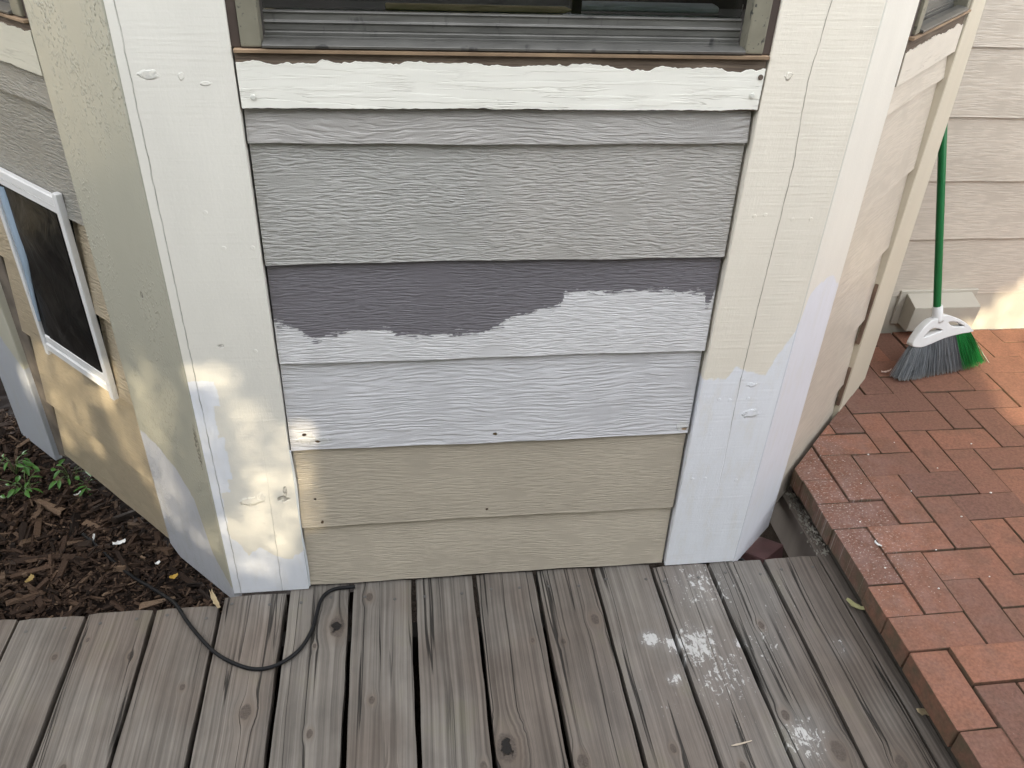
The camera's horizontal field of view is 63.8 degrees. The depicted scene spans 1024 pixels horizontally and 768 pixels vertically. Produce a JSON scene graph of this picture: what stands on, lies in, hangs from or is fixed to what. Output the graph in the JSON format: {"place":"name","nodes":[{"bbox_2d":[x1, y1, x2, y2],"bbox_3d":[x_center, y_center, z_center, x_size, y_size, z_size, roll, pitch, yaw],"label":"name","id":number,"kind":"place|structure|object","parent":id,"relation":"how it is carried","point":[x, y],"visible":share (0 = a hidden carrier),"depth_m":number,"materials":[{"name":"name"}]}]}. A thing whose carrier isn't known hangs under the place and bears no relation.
{"place":"outdoors","nodes":[
{"label":"outdoors","id":0,"kind":"place"},
{"bbox_2d":[189,485,791,767],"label":"ground","id":1,"kind":"structure","parent":0,"point":[769,532],"depth_m":1.84,"materials":[{"name":"soil"}]},
{"bbox_2d":[0,377,360,623],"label":"mulch","id":2,"kind":"object","parent":1,"relation":"on","point":[59,556],"visible":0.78,"depth_m":2.04,"materials":[{"name":"brown wood"}]},
{"bbox_2d":[0,449,39,475],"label":"weed","id":3,"kind":"object","parent":2,"relation":"on","point":[24,467],"visible":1,"depth_m":2.24,"materials":[{"name":"green plant"}]},
{"bbox_2d":[0,469,42,497],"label":"weed","id":4,"kind":"object","parent":2,"relation":"on","point":[13,492],"visible":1,"depth_m":2.17,"materials":[{"name":"green plant"}]},
{"bbox_2d":[25,574,33,582],"bbox_3d":[-1.129,0.456,1.926,0.015,0.009,0.024,7,35,6],"label":"leaf","id":5,"kind":"object","parent":2,"relation":"on","point":[30,578],"visible":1,"depth_m":1.93,"materials":[{"name":"beige plant"}]},
{"bbox_2d":[48,459,91,489],"bbox_3d":[-1.208,0.246,2.256,0.107,0.042,0.117,-10,37,-18],"label":"weed","id":6,"kind":"object","parent":2,"relation":"on","point":[53,483],"visible":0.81,"depth_m":2.23,"materials":[{"name":"green plant"}]},
{"bbox_2d":[74,476,92,495],"bbox_3d":[-1.157,0.275,2.226,0.061,0.033,0.092,-2,35,-7],"label":"weed","id":7,"kind":"object","parent":2,"relation":"on","point":[83,490],"visible":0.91,"depth_m":2.21,"materials":[{"name":"green plant"}]},
{"bbox_2d":[112,539,125,544],"bbox_3d":[-0.972,0.392,2.037,0.030,0.008,0.015,-12,37,-21],"label":"paint flake","id":8,"kind":"object","parent":2,"relation":"on","point":[119,542],"visible":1,"depth_m":2.04,"materials":[{"name":"white paint"}]},
{"bbox_2d":[169,573,177,578],"bbox_3d":[-0.801,0.456,1.950,0.020,0.008,0.014,-16,39,-26],"label":"leaf","id":9,"kind":"object","parent":2,"relation":"on","point":[173,576],"visible":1,"depth_m":1.95,"materials":[{"name":"yellow plant"}]},
{"bbox_2d":[209,590,219,607],"bbox_3d":[-0.670,0.487,1.855,0.013,0.015,0.058,-20,40,-29],"label":"leaf","id":10,"kind":"object","parent":2,"relation":"on","point":[214,598],"visible":1,"depth_m":1.86,"materials":[{"name":"beige plant"}]},
{"bbox_2d":[81,532,354,670],"bbox_3d":[-0.765,0.498,1.896,0.754,0.066,0.278,11,35,11],"label":"cord","id":11,"kind":"object","parent":2,"relation":"on","point":[203,640],"visible":1,"depth_m":1.81,"materials":[{"name":"black rubber"}]},
{"bbox_2d":[0,487,956,767],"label":"wooden deck","id":12,"kind":"structure","parent":1,"relation":"on","point":[784,663],"depth_m":1.73,"materials":[{"name":"grey wood"}]},
{"bbox_2d":[731,740,751,745],"bbox_3d":[0.455,0.711,1.629,0.045,0.003,0.004,-7,36,-14],"label":"splinter","id":13,"kind":"object","parent":12,"relation":"on","point":[737,744],"visible":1,"depth_m":1.63,"materials":[{"name":"beige wood"}]},
{"bbox_2d":[785,492,828,555],"bbox_3d":[0.780,0.368,2.173,0.065,0.022,0.238,-2,35,-7],"label":"debris","id":14,"kind":"object","parent":12,"relation":"on","point":[812,528],"visible":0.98,"depth_m":2.17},
{"bbox_2d":[846,598,864,609],"bbox_3d":[0.803,0.517,1.926,0.045,0.012,0.016,29,42,33],"label":"leaf","id":15,"kind":"object","parent":12,"relation":"on","point":[853,603],"visible":0.94,"depth_m":1.93,"materials":[{"name":"green plant"}]},
{"bbox_2d":[916,708,928,715],"bbox_3d":[0.864,0.677,1.699,0.055,0.010,0.022,1,34,-3],"label":"leaf","id":16,"kind":"object","parent":12,"relation":"on","point":[922,711],"visible":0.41,"depth_m":1.70,"materials":[{"name":"beige plant"}]},
{"bbox_2d":[0,0,1023,596],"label":"house","id":17,"kind":"structure","parent":1,"relation":"on","point":[300,294],"depth_m":1.57,"materials":[{"name":"grey paint"}]},
{"bbox_2d":[0,0,28,23],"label":"window","id":18,"kind":"structure","parent":17,"relation":"in","point":[15,10],"depth_m":1.35,"materials":[{"name":"beige wood"}]},
{"bbox_2d":[0,167,118,399],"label":"pet door","id":19,"kind":"structure","parent":17,"relation":"in","point":[40,233],"depth_m":1.73,"materials":[{"name":"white plastic"}]},
{"bbox_2d":[385,3,570,12],"bbox_3d":[-0.050,-0.591,1.294,0.295,0.009,0.009,-2,35,-7],"label":"wooden stick","id":20,"kind":"object","parent":17,"relation":"on","point":[472,7],"visible":1,"depth_m":1.29,"materials":[{"name":"brown wood"}]},
{"bbox_2d":[225,0,780,59],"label":"window","id":21,"kind":"structure","parent":17,"relation":"in","point":[575,33],"depth_m":1.29,"materials":[{"name":"beige wood"}]},
{"bbox_2d":[581,1,718,13],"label":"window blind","id":22,"kind":"object","parent":17,"relation":"hanging from","point":[657,7],"depth_m":1.35,"materials":[{"name":"grey plastic"}]},
{"bbox_2d":[908,0,971,40],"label":"window","id":23,"kind":"structure","parent":17,"relation":"in","point":[930,15],"depth_m":1.64,"materials":[{"name":"beige wood"}]},
{"bbox_2d":[741,537,782,563],"bbox_3d":[0.654,0.450,2.156,0.070,0.050,0.105,15,24,41],"label":"brick","id":24,"kind":"object","parent":1,"relation":"on","point":[762,549],"visible":0.49,"depth_m":2.14,"materials":[{"name":"red brick"}]},
{"bbox_2d":[792,449,961,767],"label":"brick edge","id":25,"kind":"object","parent":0,"point":[948,749],"depth_m":1.86,"materials":[{"name":"brown brick"}]},
{"bbox_2d":[790,329,1023,767],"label":"brick patio","id":26,"kind":"structure","parent":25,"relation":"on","point":[955,642],"depth_m":2.05,"materials":[{"name":"red brick"}]},
{"bbox_2d":[890,123,988,380],"bbox_3d":[1.332,-0.567,2.401,0.410,1.150,0.059,-10,23,-18],"label":"broom","id":27,"kind":"object","parent":26,"relation":"on","point":[944,346],"visible":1,"depth_m":2.55,"materials":[{"name":"green paint"}]}
]}

